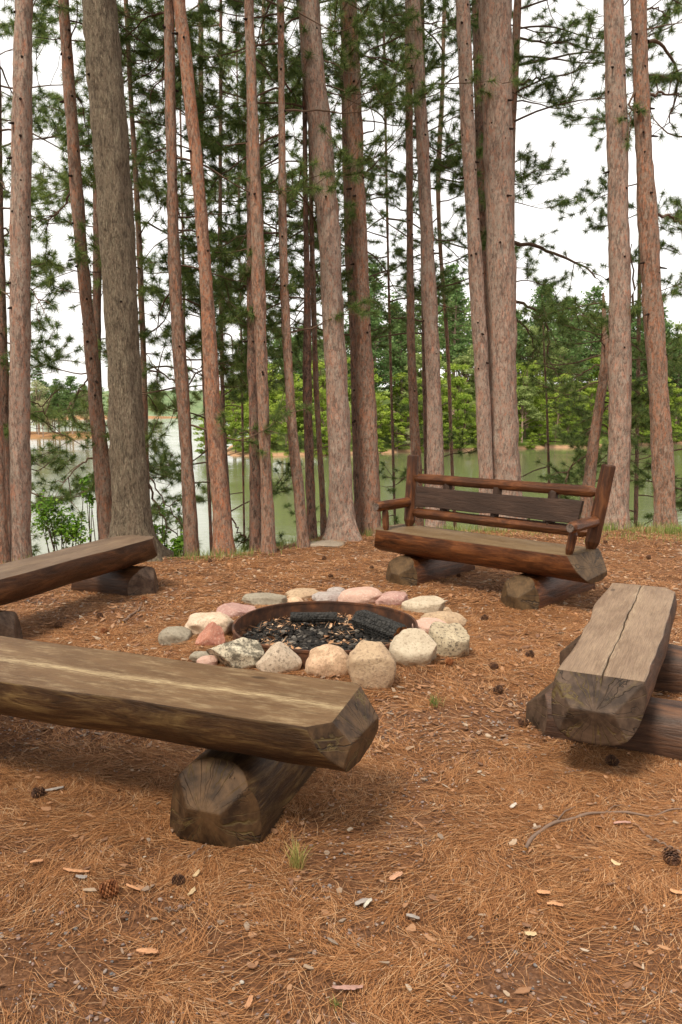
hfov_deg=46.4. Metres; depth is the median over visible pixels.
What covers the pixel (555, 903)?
bark flake
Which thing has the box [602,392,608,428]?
broadleaf tree
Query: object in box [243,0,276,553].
pine tree
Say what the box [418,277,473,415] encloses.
conifer tree
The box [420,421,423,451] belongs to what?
broadleaf tree
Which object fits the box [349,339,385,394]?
conifer tree
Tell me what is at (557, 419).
broadleaf tree
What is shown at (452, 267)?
conifer tree
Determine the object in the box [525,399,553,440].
broadleaf tree
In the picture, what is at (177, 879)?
pine cone
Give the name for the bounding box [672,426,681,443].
broadleaf tree
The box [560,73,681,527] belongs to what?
pine tree
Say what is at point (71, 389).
conifer tree
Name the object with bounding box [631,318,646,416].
conifer tree
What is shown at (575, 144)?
sky
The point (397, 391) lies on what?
broadleaf tree
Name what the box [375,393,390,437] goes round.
broadleaf tree
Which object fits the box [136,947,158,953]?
bark flake
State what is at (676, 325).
broadleaf tree
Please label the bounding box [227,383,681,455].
shore
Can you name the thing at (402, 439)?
broadleaf tree
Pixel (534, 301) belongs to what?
conifer tree
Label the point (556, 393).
broadleaf tree
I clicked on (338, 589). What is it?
stone
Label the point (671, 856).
pine cone
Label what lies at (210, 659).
stone
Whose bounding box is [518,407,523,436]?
broadleaf tree
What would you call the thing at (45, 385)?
conifer tree
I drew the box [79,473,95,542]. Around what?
shrub
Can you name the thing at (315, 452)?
broadleaf tree
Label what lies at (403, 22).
pine tree
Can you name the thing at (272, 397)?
broadleaf tree
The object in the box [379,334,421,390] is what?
broadleaf tree
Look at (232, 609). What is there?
stone
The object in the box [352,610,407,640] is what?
charred log
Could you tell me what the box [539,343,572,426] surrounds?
tree
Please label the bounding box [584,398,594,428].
broadleaf tree
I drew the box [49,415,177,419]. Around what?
back shore
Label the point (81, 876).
bark flake
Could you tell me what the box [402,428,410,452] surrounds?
broadleaf tree
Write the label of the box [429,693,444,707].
grass tuft
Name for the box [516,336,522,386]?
conifer tree
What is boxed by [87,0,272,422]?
pine tree
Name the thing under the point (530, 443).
broadleaf tree
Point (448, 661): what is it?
pine cone
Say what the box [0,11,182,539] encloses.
pine tree
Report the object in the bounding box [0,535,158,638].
log bench
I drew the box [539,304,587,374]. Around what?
conifer tree
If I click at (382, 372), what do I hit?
conifer tree
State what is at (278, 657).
stone
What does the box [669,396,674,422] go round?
broadleaf tree
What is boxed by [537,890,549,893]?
bark flake
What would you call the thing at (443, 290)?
pine tree
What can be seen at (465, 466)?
lake water
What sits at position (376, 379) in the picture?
broadleaf tree
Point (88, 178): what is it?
pine tree
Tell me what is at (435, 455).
pine tree
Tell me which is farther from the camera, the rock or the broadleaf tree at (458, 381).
the broadleaf tree at (458, 381)
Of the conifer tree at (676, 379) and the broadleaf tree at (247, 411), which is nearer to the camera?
the broadleaf tree at (247, 411)
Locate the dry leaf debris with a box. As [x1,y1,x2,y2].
[256,611,391,648]
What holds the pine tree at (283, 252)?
on the ground at (82, 970)
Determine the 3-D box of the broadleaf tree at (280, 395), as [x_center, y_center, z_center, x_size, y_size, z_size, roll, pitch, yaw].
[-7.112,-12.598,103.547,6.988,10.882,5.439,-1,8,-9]
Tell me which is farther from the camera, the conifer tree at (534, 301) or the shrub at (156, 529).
the conifer tree at (534, 301)
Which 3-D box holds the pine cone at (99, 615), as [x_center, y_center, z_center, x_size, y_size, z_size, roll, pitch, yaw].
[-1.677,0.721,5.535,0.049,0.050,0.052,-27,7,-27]
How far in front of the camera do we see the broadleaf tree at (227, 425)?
107.15 m
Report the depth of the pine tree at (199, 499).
12.37 m
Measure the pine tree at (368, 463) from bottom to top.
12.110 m
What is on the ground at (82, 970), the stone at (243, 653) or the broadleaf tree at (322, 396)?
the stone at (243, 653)
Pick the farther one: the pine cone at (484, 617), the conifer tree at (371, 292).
the conifer tree at (371, 292)
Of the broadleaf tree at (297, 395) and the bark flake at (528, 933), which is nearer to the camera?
the bark flake at (528, 933)
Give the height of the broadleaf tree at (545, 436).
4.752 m
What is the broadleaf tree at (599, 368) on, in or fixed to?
on the shore at (386, 445)
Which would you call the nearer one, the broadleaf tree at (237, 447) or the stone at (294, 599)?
the stone at (294, 599)
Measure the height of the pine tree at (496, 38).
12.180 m
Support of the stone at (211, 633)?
on the ground at (82, 970)
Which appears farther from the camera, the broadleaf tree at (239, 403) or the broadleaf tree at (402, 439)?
the broadleaf tree at (239, 403)
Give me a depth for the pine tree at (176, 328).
8.04 m
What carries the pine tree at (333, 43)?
on the ground at (82, 970)
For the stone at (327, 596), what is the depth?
6.11 m
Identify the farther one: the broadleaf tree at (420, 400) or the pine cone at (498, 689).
the broadleaf tree at (420, 400)
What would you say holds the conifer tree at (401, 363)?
on the shore at (386, 445)
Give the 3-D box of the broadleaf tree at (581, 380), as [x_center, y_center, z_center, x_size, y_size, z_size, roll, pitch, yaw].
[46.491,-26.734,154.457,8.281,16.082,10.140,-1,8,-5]
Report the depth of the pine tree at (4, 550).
7.53 m
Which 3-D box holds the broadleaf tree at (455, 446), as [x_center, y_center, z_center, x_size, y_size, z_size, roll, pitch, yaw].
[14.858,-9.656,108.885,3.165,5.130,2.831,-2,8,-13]
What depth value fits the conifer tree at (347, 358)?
119.73 m
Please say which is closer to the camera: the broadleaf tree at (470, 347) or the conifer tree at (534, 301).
the broadleaf tree at (470, 347)
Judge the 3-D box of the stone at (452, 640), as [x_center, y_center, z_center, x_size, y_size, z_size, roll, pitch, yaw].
[0.638,0.780,4.717,0.240,0.246,0.210,0,8,0]
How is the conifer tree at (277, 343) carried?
on the shore at (386, 445)
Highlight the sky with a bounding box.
[0,0,681,392]
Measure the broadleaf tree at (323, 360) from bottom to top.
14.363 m
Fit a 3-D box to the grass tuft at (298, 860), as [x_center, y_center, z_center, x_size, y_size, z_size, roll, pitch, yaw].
[-0.134,1.128,2.612,0.125,0.089,0.096,4,9,29]
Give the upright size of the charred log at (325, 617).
0.072 m
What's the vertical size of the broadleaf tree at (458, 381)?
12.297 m
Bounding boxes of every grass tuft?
[282,835,313,870]
[329,995,341,1011]
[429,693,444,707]
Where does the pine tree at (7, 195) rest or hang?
on the ground at (82, 970)
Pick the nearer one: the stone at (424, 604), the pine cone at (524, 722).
the pine cone at (524, 722)
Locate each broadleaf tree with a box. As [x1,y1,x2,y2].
[30,379,53,434]
[33,402,52,437]
[74,393,89,431]
[75,392,88,431]
[193,400,235,435]
[194,424,205,454]
[225,370,248,436]
[225,388,248,445]
[225,406,233,441]
[226,403,248,452]
[233,425,248,451]
[244,382,276,415]
[245,363,284,434]
[269,373,302,447]
[269,407,281,441]
[275,380,302,430]
[286,395,325,437]
[299,360,350,443]
[301,357,350,435]
[302,415,325,456]
[315,411,327,449]
[317,325,323,360]
[318,349,349,387]
[347,358,385,426]
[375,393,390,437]
[378,439,387,453]
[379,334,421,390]
[382,408,402,437]
[383,372,421,426]
[387,423,405,452]
[393,397,421,443]
[394,353,447,428]
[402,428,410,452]
[418,379,443,445]
[418,380,454,430]
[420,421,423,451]
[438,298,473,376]
[440,363,475,428]
[443,423,462,451]
[444,349,475,428]
[452,394,475,439]
[456,345,518,400]
[456,428,469,448]
[467,407,476,437]
[471,430,476,447]
[516,309,542,357]
[516,360,547,427]
[516,363,542,437]
[516,376,544,442]
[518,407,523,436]
[520,323,556,384]
[523,363,556,425]
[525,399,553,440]
[525,432,537,448]
[538,421,554,447]
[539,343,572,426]
[549,374,589,430]
[549,396,568,437]
[550,425,560,437]
[555,408,579,436]
[566,392,581,437]
[573,381,608,423]
[575,334,597,396]
[581,357,599,412]
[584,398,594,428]
[588,353,608,426]
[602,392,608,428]
[631,378,648,435]
[632,415,647,444]
[639,418,649,444]
[668,378,679,403]
[669,388,681,433]
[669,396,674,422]
[670,409,681,439]
[672,321,681,338]
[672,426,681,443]
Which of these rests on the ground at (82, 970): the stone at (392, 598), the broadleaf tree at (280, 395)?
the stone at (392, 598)
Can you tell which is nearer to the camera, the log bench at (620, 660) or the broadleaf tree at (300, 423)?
the log bench at (620, 660)
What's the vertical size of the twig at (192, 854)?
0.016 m
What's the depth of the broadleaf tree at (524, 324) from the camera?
147.30 m
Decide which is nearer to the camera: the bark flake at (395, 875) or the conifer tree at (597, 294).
the bark flake at (395, 875)
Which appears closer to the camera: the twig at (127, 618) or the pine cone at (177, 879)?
the pine cone at (177, 879)
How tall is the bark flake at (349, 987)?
0.015 m
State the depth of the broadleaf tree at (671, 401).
134.63 m
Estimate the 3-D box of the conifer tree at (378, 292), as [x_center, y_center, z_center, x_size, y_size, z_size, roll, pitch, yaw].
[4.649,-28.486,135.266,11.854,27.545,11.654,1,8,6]
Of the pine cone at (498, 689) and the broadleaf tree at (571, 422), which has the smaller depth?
the pine cone at (498, 689)
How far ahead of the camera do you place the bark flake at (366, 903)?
2.42 m
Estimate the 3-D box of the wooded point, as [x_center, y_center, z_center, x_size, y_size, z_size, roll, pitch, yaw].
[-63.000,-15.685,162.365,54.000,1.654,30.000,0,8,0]
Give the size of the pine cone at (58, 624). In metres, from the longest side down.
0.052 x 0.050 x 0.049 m
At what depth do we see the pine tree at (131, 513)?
7.41 m
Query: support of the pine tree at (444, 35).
on the ground at (82, 970)
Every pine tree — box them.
[0,0,131,555]
[0,2,106,537]
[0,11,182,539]
[0,372,10,563]
[3,0,202,538]
[6,0,88,561]
[9,0,280,547]
[78,0,332,556]
[82,0,173,562]
[82,0,322,550]
[83,0,302,554]
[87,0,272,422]
[136,0,424,548]
[162,0,346,308]
[164,0,381,551]
[164,14,303,551]
[172,0,248,556]
[175,0,426,539]
[194,0,438,525]
[234,0,457,526]
[234,1,409,536]
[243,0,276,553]
[269,0,519,524]
[296,0,362,541]
[298,0,560,525]
[320,0,524,525]
[338,0,380,534]
[340,0,571,529]
[385,0,587,361]
[405,0,445,527]
[431,0,681,384]
[456,0,495,529]
[471,294,638,520]
[478,0,526,530]
[488,244,681,518]
[523,0,681,524]
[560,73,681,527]
[602,0,631,529]
[611,0,681,529]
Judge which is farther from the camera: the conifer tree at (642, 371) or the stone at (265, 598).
the conifer tree at (642, 371)
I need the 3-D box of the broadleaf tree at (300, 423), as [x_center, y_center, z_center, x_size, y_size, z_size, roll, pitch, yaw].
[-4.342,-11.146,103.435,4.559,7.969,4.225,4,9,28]
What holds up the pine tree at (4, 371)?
on the ground at (82, 970)
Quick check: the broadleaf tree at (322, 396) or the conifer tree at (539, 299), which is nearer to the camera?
the broadleaf tree at (322, 396)
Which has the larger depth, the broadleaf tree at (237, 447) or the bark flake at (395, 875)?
the broadleaf tree at (237, 447)
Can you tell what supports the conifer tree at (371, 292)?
on the shore at (386, 445)
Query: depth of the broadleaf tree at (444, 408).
110.40 m
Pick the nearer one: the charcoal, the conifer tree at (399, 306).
the charcoal
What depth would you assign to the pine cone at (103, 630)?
5.18 m
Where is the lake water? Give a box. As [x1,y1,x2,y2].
[30,411,681,555]
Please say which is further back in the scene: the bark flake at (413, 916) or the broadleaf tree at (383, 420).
the broadleaf tree at (383, 420)
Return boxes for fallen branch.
[524,804,681,849]
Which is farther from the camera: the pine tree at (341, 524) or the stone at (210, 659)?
the pine tree at (341, 524)
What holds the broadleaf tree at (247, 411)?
on the shore at (386, 445)
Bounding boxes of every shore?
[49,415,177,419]
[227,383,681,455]
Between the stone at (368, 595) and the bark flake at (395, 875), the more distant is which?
the stone at (368, 595)
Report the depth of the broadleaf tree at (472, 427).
113.39 m
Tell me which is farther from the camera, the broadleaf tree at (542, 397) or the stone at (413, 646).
the broadleaf tree at (542, 397)
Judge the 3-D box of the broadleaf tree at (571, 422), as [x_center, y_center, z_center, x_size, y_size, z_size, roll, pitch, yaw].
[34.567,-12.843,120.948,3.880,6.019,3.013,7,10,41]
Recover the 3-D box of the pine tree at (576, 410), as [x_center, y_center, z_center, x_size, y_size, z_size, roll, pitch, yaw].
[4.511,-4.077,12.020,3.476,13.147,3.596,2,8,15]
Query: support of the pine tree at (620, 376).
on the ground at (82, 970)
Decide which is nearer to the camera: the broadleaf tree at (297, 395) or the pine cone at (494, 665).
the pine cone at (494, 665)
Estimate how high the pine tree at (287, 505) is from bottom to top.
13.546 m
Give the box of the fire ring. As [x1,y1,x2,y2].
[232,601,417,669]
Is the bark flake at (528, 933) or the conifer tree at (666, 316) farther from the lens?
the conifer tree at (666, 316)
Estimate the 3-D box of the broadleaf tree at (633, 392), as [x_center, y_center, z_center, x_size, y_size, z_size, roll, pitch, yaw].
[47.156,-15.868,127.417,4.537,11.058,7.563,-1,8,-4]
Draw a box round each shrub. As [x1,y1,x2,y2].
[31,490,93,552]
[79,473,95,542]
[153,503,170,547]
[157,532,183,556]
[172,492,182,554]
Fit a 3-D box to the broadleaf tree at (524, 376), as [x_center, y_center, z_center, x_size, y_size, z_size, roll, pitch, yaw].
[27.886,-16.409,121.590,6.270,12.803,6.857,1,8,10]
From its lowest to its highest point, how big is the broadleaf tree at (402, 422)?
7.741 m
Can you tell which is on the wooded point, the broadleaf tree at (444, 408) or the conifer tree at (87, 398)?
the conifer tree at (87, 398)
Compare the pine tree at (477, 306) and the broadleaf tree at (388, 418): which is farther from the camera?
the broadleaf tree at (388, 418)
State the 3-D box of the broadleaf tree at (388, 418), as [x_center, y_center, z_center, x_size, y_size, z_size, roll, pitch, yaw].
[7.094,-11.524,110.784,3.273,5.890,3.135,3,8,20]
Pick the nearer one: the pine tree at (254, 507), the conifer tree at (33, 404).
the pine tree at (254, 507)
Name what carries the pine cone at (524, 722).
on the ground at (82, 970)
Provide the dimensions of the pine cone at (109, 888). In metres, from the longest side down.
0.060 x 0.057 x 0.057 m
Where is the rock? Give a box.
[310,539,344,547]
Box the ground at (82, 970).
[0,528,681,1023]
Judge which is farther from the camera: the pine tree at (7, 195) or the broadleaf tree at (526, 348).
the broadleaf tree at (526, 348)
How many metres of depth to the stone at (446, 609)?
5.80 m
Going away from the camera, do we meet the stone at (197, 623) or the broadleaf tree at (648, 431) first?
the stone at (197, 623)
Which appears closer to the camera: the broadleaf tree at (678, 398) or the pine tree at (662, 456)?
the pine tree at (662, 456)
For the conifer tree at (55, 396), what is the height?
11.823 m
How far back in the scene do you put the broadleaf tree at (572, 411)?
123.54 m
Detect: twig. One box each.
[122,602,141,622]
[164,901,195,911]
[187,843,206,857]
[646,835,680,853]
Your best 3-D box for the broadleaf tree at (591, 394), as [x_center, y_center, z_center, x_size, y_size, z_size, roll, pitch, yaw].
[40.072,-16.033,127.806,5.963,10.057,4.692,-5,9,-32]
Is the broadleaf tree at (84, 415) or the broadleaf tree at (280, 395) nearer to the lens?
the broadleaf tree at (280, 395)
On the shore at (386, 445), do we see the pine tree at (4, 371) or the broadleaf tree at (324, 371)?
the broadleaf tree at (324, 371)
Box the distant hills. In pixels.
[31,386,382,410]
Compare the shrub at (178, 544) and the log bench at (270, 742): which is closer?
the log bench at (270, 742)
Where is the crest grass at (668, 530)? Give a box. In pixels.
[12,519,681,561]
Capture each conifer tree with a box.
[30,368,46,431]
[30,392,40,433]
[40,381,52,431]
[45,378,65,432]
[55,375,88,433]
[75,384,88,426]
[102,387,107,412]
[267,326,292,421]
[276,336,312,399]
[291,325,318,380]
[319,332,350,376]
[344,263,398,352]
[345,284,386,370]
[349,310,398,391]
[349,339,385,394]
[381,301,404,412]
[381,319,421,413]
[414,301,443,361]
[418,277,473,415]
[420,263,471,370]
[516,314,534,373]
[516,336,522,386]
[524,285,555,405]
[526,283,555,349]
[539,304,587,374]
[547,297,597,405]
[575,285,607,404]
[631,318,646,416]
[632,338,647,392]
[664,306,674,338]
[665,322,676,353]
[668,341,681,430]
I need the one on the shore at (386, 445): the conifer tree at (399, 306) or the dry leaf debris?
the conifer tree at (399, 306)
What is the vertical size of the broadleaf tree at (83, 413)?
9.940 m
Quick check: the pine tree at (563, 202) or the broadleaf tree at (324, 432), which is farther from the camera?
the broadleaf tree at (324, 432)
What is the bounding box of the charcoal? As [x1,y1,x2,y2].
[242,615,390,649]
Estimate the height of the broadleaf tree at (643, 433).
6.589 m
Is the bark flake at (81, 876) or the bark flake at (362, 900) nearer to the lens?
the bark flake at (362, 900)
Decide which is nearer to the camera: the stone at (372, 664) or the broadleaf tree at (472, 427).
the stone at (372, 664)
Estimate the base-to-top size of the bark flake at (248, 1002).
0.012 m
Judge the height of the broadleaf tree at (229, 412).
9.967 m
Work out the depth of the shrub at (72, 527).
9.65 m
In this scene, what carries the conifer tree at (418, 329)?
on the shore at (386, 445)
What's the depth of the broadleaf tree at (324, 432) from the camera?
102.71 m
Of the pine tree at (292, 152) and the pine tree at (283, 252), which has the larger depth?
the pine tree at (292, 152)
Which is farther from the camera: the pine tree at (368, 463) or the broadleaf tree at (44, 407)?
the broadleaf tree at (44, 407)
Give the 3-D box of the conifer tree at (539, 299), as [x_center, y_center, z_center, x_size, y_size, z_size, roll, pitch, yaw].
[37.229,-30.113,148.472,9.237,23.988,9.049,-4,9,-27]
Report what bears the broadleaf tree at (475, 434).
on the shore at (386, 445)
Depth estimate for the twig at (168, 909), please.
2.39 m
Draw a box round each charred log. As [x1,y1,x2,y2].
[290,612,336,622]
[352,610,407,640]
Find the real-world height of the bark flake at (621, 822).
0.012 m
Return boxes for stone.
[158,626,191,645]
[184,612,233,635]
[189,651,208,662]
[195,622,225,646]
[196,655,217,665]
[206,637,264,668]
[216,602,255,616]
[242,592,286,605]
[256,642,301,673]
[285,588,319,598]
[287,597,302,601]
[304,644,348,676]
[312,591,340,600]
[327,587,344,591]
[338,587,381,603]
[346,640,395,689]
[375,591,408,605]
[389,628,436,666]
[401,596,445,613]
[412,617,445,632]
[420,611,466,626]
[428,621,469,657]
[442,607,451,611]
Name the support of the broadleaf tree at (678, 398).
on the shore at (386, 445)
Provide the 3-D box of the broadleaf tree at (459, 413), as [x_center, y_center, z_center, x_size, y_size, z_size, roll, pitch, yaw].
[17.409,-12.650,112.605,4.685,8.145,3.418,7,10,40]
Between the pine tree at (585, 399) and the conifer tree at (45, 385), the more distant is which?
the conifer tree at (45, 385)
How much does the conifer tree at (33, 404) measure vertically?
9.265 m
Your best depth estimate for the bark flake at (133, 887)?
2.50 m
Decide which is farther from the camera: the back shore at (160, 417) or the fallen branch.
the back shore at (160, 417)
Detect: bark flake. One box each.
[30,859,42,863]
[45,786,63,790]
[63,867,88,872]
[76,874,86,878]
[126,883,140,890]
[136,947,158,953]
[187,886,195,895]
[244,994,252,1008]
[332,985,362,989]
[354,898,369,904]
[363,898,371,907]
[388,871,402,880]
[406,913,419,918]
[524,931,536,935]
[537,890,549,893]
[547,901,563,905]
[613,821,630,823]
[670,888,681,893]
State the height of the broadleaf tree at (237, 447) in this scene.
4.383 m
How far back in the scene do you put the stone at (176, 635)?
4.91 m
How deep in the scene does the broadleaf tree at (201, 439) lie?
102.35 m
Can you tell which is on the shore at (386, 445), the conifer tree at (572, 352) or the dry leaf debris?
the conifer tree at (572, 352)
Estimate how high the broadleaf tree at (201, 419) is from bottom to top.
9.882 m
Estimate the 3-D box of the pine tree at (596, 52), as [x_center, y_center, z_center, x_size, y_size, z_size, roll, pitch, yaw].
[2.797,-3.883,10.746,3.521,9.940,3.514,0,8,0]
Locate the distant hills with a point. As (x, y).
(199, 406)
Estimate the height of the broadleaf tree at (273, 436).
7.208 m
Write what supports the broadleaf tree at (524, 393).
on the shore at (386, 445)
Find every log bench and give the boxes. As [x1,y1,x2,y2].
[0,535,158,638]
[0,636,378,848]
[373,454,615,610]
[526,583,681,760]
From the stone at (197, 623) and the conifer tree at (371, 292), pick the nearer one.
the stone at (197, 623)
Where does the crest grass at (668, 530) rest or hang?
on the ground at (82, 970)
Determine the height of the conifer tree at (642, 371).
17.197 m
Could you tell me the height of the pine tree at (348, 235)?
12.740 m
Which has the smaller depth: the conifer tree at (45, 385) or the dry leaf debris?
the dry leaf debris
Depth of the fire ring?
5.42 m
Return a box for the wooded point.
[30,431,108,437]
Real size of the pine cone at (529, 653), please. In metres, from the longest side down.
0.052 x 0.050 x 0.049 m
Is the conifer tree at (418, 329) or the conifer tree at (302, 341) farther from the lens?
the conifer tree at (418, 329)
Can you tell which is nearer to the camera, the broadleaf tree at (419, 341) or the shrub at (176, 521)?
the shrub at (176, 521)
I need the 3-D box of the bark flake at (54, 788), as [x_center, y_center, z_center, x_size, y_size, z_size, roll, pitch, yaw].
[-1.122,1.083,3.119,0.070,0.015,0.024,-5,11,-8]
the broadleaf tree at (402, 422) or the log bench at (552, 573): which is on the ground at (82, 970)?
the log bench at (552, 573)
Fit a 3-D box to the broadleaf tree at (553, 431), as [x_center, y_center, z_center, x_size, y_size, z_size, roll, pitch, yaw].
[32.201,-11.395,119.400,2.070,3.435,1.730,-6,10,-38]
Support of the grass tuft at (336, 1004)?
on the ground at (82, 970)
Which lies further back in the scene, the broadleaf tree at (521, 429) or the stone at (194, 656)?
the broadleaf tree at (521, 429)
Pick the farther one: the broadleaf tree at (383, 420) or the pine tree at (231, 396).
the broadleaf tree at (383, 420)
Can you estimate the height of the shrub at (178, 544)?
0.652 m
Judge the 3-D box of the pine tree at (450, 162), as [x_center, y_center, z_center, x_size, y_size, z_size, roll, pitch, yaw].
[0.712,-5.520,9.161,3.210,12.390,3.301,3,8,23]
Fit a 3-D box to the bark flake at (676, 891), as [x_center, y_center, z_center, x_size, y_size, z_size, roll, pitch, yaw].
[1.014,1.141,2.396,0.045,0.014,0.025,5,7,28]
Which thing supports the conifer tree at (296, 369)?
on the shore at (386, 445)
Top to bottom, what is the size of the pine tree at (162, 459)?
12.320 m
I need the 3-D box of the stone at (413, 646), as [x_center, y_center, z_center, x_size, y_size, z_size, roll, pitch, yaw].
[0.411,0.802,4.533,0.280,0.254,0.219,0,8,0]
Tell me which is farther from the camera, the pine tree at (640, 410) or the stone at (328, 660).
the pine tree at (640, 410)
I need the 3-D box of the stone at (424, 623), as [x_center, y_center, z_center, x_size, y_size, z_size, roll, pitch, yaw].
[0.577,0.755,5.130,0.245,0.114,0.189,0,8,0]
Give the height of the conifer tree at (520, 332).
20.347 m
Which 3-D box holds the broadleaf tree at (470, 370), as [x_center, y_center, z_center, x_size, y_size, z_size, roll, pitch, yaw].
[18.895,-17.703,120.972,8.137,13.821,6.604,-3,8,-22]
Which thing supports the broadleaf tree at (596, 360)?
on the shore at (386, 445)
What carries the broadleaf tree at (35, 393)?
on the wooded point
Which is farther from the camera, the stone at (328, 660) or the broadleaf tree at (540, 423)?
the broadleaf tree at (540, 423)
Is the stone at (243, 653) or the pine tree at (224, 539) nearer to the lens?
the stone at (243, 653)
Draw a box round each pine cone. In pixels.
[31,786,45,798]
[55,621,62,627]
[96,612,102,618]
[99,879,118,898]
[100,628,106,633]
[172,874,184,886]
[444,657,452,665]
[481,614,487,620]
[489,662,498,670]
[493,685,502,693]
[518,718,528,726]
[525,650,534,656]
[605,754,619,766]
[662,847,680,865]
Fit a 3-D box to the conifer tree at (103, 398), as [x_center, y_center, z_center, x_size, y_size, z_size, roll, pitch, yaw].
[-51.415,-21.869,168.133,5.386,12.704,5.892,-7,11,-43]
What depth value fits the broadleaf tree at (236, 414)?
101.57 m
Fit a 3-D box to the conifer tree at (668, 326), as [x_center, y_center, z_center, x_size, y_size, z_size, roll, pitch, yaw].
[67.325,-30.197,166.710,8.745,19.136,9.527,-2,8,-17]
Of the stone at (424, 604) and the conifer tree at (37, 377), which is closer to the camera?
the stone at (424, 604)
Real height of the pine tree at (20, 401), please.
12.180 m
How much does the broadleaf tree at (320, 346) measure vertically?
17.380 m
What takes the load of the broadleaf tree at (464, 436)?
on the shore at (386, 445)
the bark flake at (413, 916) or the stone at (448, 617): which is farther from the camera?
the stone at (448, 617)
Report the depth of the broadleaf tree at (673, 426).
129.16 m
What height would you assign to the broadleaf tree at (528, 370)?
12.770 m
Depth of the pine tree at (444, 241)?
11.74 m
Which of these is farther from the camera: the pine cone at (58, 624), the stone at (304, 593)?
the stone at (304, 593)
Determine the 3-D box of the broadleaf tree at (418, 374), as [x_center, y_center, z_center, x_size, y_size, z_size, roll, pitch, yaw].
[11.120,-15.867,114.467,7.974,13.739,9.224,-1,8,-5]
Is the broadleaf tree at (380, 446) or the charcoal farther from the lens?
the broadleaf tree at (380, 446)

